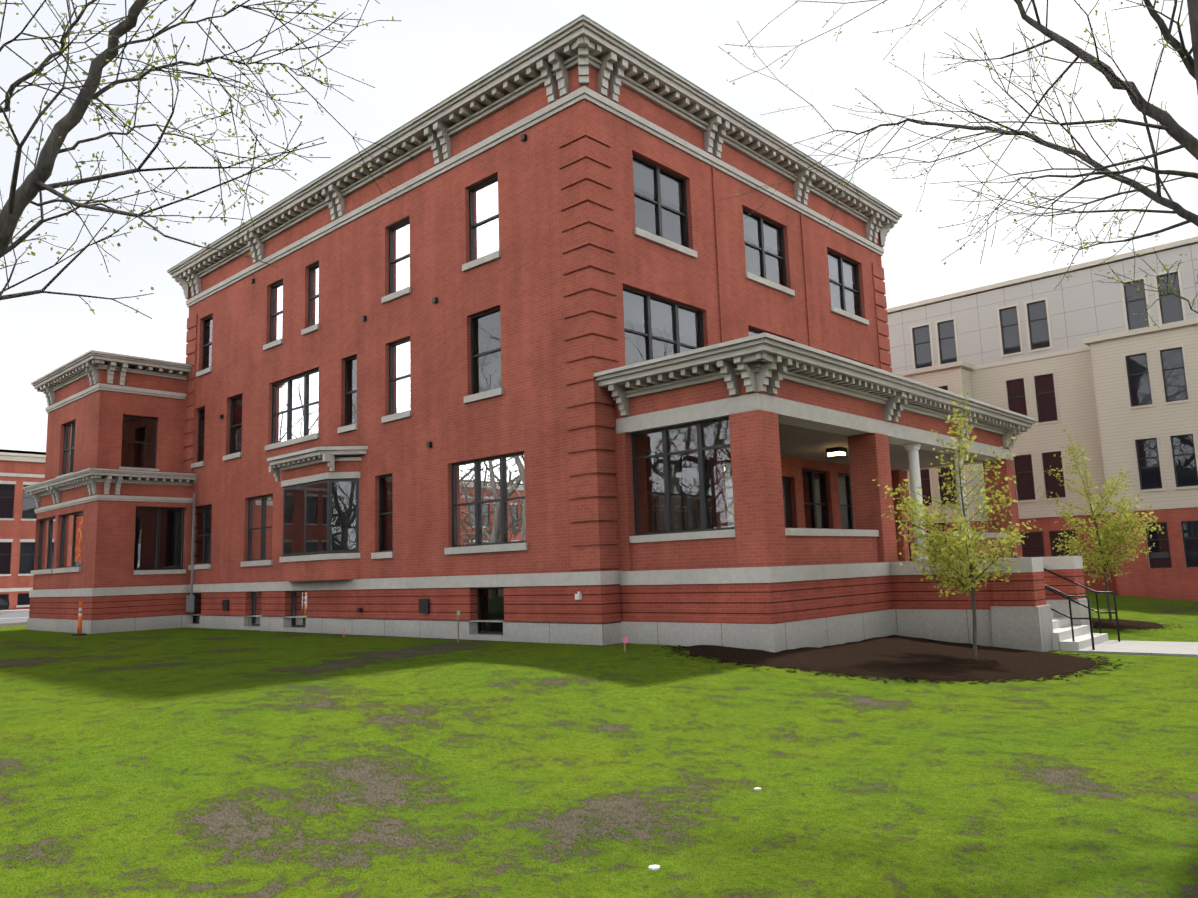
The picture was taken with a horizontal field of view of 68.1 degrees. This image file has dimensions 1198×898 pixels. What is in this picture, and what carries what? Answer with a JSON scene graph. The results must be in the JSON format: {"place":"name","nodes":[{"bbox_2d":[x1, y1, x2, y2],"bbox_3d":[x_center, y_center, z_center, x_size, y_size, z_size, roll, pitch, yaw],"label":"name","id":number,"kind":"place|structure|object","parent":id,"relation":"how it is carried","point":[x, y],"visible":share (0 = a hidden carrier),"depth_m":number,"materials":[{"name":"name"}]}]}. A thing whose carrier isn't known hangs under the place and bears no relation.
{"place":"outdoors","nodes":[
{"label":"outdoors","id":0,"kind":"place"},
{"bbox_2d":[0,592,1197,897],"bbox_3d":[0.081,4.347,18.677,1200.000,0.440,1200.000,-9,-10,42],"label":"lawn ground","id":1,"kind":"structure","parent":0,"point":[190,762],"depth_m":8.43,"materials":[{"name":"green plant"}]},
{"bbox_2d":[0,609,28,626],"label":"road","id":2,"kind":"structure","parent":1,"relation":"on","point":[14,617],"depth_m":50.02,"materials":[{"name":"grey asphalt"}]},
{"bbox_2d":[0,598,9,608],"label":"parked car","id":3,"kind":"object","parent":2,"relation":"on","point":[4,603],"visible":1,"depth_m":59.50,"materials":[{"name":"grey paint"}]},
{"bbox_2d":[0,449,45,609],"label":"brick school building","id":4,"kind":"structure","parent":1,"relation":"on","point":[19,470],"depth_m":64.61,"materials":[{"name":"red brick"}]},
{"bbox_2d":[72,602,85,635],"bbox_3d":[-17.196,5.618,29.397,0.406,1.100,0.406,-5,-8,20],"label":"delineator post","id":5,"kind":"object","parent":1,"relation":"on","point":[79,630],"visible":1,"depth_m":29.33,"materials":[{"name":"orange plastic"}]},
{"bbox_2d":[22,350,197,633],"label":"wing","id":6,"kind":"structure","parent":1,"relation":"on","point":[111,493],"depth_m":32.43,"materials":[{"name":"red brick"}]},
{"bbox_2d":[0,0,416,318],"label":"bare tree","id":7,"kind":"object","parent":1,"relation":"on","point":[23,196],"visible":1,"depth_m":6.13,"materials":[{"name":"grey plant"}]},
{"bbox_2d":[457,610,459,641],"bbox_3d":[-3.277,4.198,20.784,0.115,0.850,0.028,-9,-10,42],"label":"survey stake","id":8,"kind":"object","parent":1,"relation":"on","point":[458,612],"visible":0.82,"depth_m":20.81,"materials":[{"name":"beige wood"}]},
{"bbox_2d":[167,14,902,644],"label":"building","id":9,"kind":"structure","parent":1,"relation":"on","point":[577,240],"depth_m":23.77,"materials":[{"name":"red brick"}]},
{"bbox_2d":[186,493,428,612],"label":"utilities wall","id":10,"kind":"structure","parent":9,"relation":"attached to","point":[423,605],"depth_m":32.10,"materials":[{"name":"grey metal"}]},
{"bbox_2d":[219,134,581,599],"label":"wall fixtures","id":11,"kind":"object","parent":9,"relation":"attached to","point":[578,596],"depth_m":23.28,"materials":[{"name":"black metal"},{"name":"white plastic"}]},
{"bbox_2d":[623,636,627,651],"bbox_3d":[0.522,3.780,16.954,0.115,0.400,0.028,-9,-10,42],"label":"survey stake","id":12,"kind":"object","parent":1,"relation":"on","point":[625,639],"visible":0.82,"depth_m":16.97,"materials":[{"name":"pink wood"}]},
{"bbox_2d":[648,864,659,870],"bbox_3d":[0.371,2.817,5.975,0.063,0.012,0.074,4,-10,-37],"label":"litter scrap","id":13,"kind":"object","parent":1,"relation":"on","point":[654,867],"visible":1,"depth_m":5.95,"materials":[{"name":"white paper"}]},
{"bbox_2d":[594,332,1108,652],"bbox_3d":[8.117,1.848,22.322,7.490,6.760,15.930,-9,-10,42],"label":"front porch","id":14,"kind":"object","parent":1,"relation":"on","point":[713,550],"visible":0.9,"depth_m":18.78,"materials":[{"name":"red brick"}]},
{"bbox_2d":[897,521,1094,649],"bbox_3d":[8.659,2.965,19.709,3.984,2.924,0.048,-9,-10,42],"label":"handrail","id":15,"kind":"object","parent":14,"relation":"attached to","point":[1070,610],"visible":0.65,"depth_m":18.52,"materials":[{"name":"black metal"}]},
{"bbox_2d":[934,523,1120,641],"bbox_3d":[10.091,3.128,21.250,3.984,2.924,0.048,-9,-10,42],"label":"handrail","id":16,"kind":"object","parent":14,"relation":"attached to","point":[1097,611],"visible":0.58,"depth_m":20.17,"materials":[{"name":"black metal"}]},
{"bbox_2d":[654,635,1131,684],"bbox_3d":[5.655,3.852,16.612,6.032,0.486,8.416,-18,-18,64],"label":"mulch bed","id":17,"kind":"object","parent":1,"relation":"on","point":[905,658],"visible":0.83,"depth_m":15.99,"materials":[{"name":"brown soil"}]},
{"bbox_2d":[873,393,1041,658],"bbox_3d":[6.749,1.518,16.873,2.902,5.122,2.756,-9,-10,42],"label":"young tree","id":18,"kind":"object","parent":17,"relation":"on","point":[968,555],"visible":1,"depth_m":16.71,"materials":[{"name":"green plant"}]},
{"bbox_2d":[718,0,1197,326],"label":"bare tree","id":19,"kind":"object","parent":1,"relation":"on","point":[1178,133],"visible":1,"depth_m":9.23,"materials":[{"name":"grey plant"}]},
{"bbox_2d":[885,236,1197,600],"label":"beige apartment building","id":20,"kind":"structure","parent":1,"relation":"on","point":[1105,374],"depth_m":38.18,"materials":[{"name":"beige lap siding"},{"name":"panels"},{"name":"red brick"}]},
{"bbox_2d":[1037,430,1163,620],"bbox_3d":[13.862,2.154,24.502,3.012,5.434,2.977,-9,-10,42],"label":"young tree","id":21,"kind":"object","parent":1,"relation":"on","point":[1112,537],"visible":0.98,"depth_m":24.20,"materials":[{"name":"green plant"}]},
{"bbox_2d":[1076,640,1197,656],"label":"concrete walk","id":22,"kind":"structure","parent":1,"relation":"on","point":[1164,648],"depth_m":18.14,"materials":[{"name":"grey concrete"}]},
{"bbox_2d":[1092,618,1187,630],"bbox_3d":[13.944,4.737,24.169,3.576,0.225,3.396,-9,-10,42],"label":"mulch bed","id":23,"kind":"object","parent":1,"relation":"on","point":[1127,624],"visible":0.62,"depth_m":23.44,"materials":[{"name":"brown soil"}]},
{"bbox_2d":[0,0,1197,451],"label":"sky","id":24,"kind":"structure","parent":0,"point":[437,48],"materials":[{"name":"white"}]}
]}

